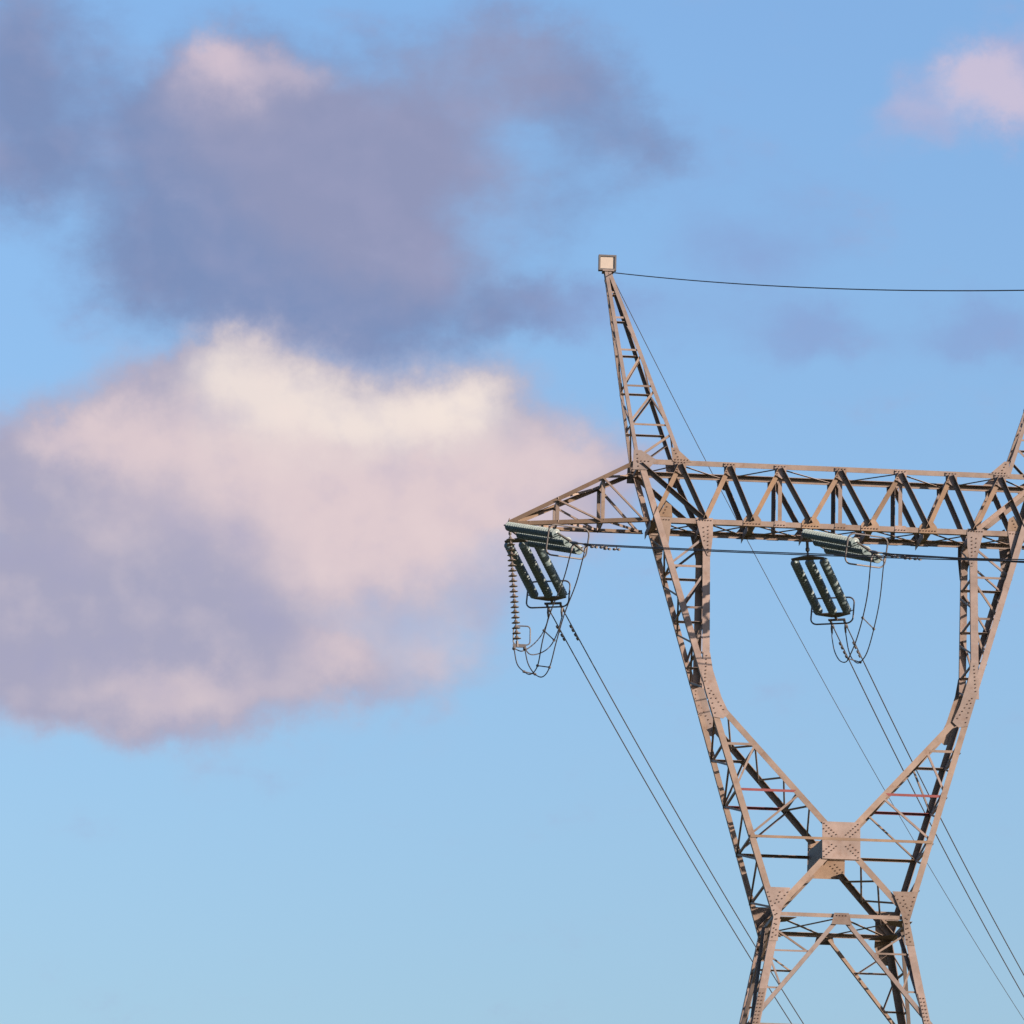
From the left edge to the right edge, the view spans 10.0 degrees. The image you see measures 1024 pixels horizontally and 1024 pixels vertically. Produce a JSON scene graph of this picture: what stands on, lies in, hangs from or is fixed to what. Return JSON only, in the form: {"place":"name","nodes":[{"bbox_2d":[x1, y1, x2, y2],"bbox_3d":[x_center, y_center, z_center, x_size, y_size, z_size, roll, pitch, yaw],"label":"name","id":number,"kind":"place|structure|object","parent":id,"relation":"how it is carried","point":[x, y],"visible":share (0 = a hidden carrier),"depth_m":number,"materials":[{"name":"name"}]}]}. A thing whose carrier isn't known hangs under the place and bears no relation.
{"place":"outdoors","nodes":[
{"label":"outdoors","id":0,"kind":"place"},
{"bbox_2d":[0,0,1023,1023],"label":"sky","id":1,"kind":"structure","parent":0,"point":[303,303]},
{"label":"ground","id":2,"kind":"structure","parent":0,"visible":0},
{"bbox_2d":[508,254,1023,1023],"bbox_3d":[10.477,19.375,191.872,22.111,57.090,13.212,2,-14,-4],"label":"transmission tower","id":3,"kind":"structure","parent":2,"relation":"on","point":[832,852],"depth_m":195.47,"materials":[{"name":"metal"}]},
{"bbox_2d":[506,531,530,650],"bbox_3d":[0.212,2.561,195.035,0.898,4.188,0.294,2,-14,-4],"label":"pilot insulator","id":4,"kind":"object","parent":3,"relation":"hanging from","point":[514,596],"visible":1,"depth_m":194.88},
{"bbox_2d":[504,538,570,616],"bbox_3d":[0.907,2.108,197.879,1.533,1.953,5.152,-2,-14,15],"label":"insulator set","id":5,"kind":"object","parent":3,"relation":"hanging from","point":[541,580],"visible":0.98,"depth_m":197.79,"materials":[{"name":"green glass"}]},
{"bbox_2d":[551,613,791,1023],"bbox_3d":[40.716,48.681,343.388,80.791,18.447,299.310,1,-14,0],"label":"conductor","id":6,"kind":"object","parent":5,"relation":"attached to","point":[561,634],"visible":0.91,"depth_m":213.77,"materials":[{"name":"metal"}]},
{"bbox_2d":[565,613,803,1023],"bbox_3d":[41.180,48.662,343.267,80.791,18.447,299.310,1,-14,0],"label":"conductor","id":7,"kind":"object","parent":5,"relation":"attached to","point":[575,633],"visible":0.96,"depth_m":213.11,"materials":[{"name":"metal"}]},
{"bbox_2d":[504,522,590,559],"bbox_3d":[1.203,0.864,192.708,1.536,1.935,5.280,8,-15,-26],"label":"insulator set","id":8,"kind":"object","parent":3,"relation":"hanging from","point":[545,538],"visible":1,"depth_m":192.26,"materials":[{"name":"green glass"}]},
{"bbox_2d":[514,551,584,677],"bbox_3d":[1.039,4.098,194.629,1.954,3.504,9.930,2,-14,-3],"label":"jumper cable","id":9,"kind":"object","parent":8,"relation":"hanging from","point":[554,640],"visible":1,"depth_m":192.40,"materials":[{"name":"metal"}]},
{"bbox_2d":[578,543,1023,559],"bbox_3d":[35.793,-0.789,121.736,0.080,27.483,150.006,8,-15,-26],"label":"conductor","id":10,"kind":"object","parent":8,"relation":"attached to","point":[602,547],"visible":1,"depth_m":177.16,"materials":[{"name":"metal"}]},
{"bbox_2d":[591,545,1023,561],"bbox_3d":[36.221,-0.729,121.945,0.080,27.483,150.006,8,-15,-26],"label":"conductor","id":11,"kind":"object","parent":8,"relation":"attached to","point":[616,548],"visible":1,"depth_m":177.41,"materials":[{"name":"metal"}]},
{"bbox_2d":[612,272,1023,290],"bbox_3d":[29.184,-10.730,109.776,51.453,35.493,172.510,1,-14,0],"label":"earth wire","id":12,"kind":"object","parent":3,"relation":"attached to","point":[817,287],"visible":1,"depth_m":177.16,"materials":[{"name":"metal"}]},
{"bbox_2d":[616,284,1023,1019],"bbox_3d":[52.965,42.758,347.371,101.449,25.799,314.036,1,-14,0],"label":"earth wire","id":13,"kind":"object","parent":3,"relation":"attached to","point":[790,620],"visible":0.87,"depth_m":219.03,"materials":[{"name":"metal"}]},
{"bbox_2d":[791,542,854,633],"bbox_3d":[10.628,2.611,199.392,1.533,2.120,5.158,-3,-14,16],"label":"insulator set","id":14,"kind":"object","parent":3,"relation":"hanging from","point":[820,585],"visible":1,"depth_m":199.02,"materials":[{"name":"green glass"}]},
{"bbox_2d":[834,629,1023,996],"bbox_3d":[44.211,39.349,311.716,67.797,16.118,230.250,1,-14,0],"label":"conductor","id":15,"kind":"object","parent":14,"relation":"attached to","point":[842,648],"visible":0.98,"depth_m":213.16,"materials":[{"name":"metal"}]},
{"bbox_2d":[847,628,1023,974],"bbox_3d":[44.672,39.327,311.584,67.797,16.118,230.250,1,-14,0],"label":"conductor","id":16,"kind":"object","parent":14,"relation":"attached to","point":[857,651],"visible":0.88,"depth_m":212.33,"materials":[{"name":"metal"}]},
{"bbox_2d":[800,528,890,567],"bbox_3d":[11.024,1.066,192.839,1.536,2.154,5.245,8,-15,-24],"label":"insulator set","id":17,"kind":"object","parent":3,"relation":"hanging from","point":[829,543],"visible":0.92,"depth_m":192.38,"materials":[{"name":"green glass"}]},
{"bbox_2d":[831,560,883,663],"bbox_3d":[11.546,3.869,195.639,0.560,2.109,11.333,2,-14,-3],"label":"jumper cable","id":18,"kind":"object","parent":17,"relation":"hanging from","point":[855,661],"visible":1,"depth_m":193.16,"materials":[{"name":"metal"}]},
{"bbox_2d":[878,553,1015,560],"bbox_3d":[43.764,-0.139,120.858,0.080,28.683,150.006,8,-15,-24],"label":"conductor","id":19,"kind":"object","parent":17,"relation":"attached to","point":[924,555],"visible":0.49,"depth_m":187.99,"materials":[{"name":"metal"}]},
{"bbox_2d":[891,554,1023,562],"bbox_3d":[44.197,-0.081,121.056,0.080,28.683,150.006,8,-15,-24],"label":"conductor","id":20,"kind":"object","parent":17,"relation":"attached to","point":[947,558],"visible":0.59,"depth_m":188.38,"materials":[{"name":"metal"}]}
]}

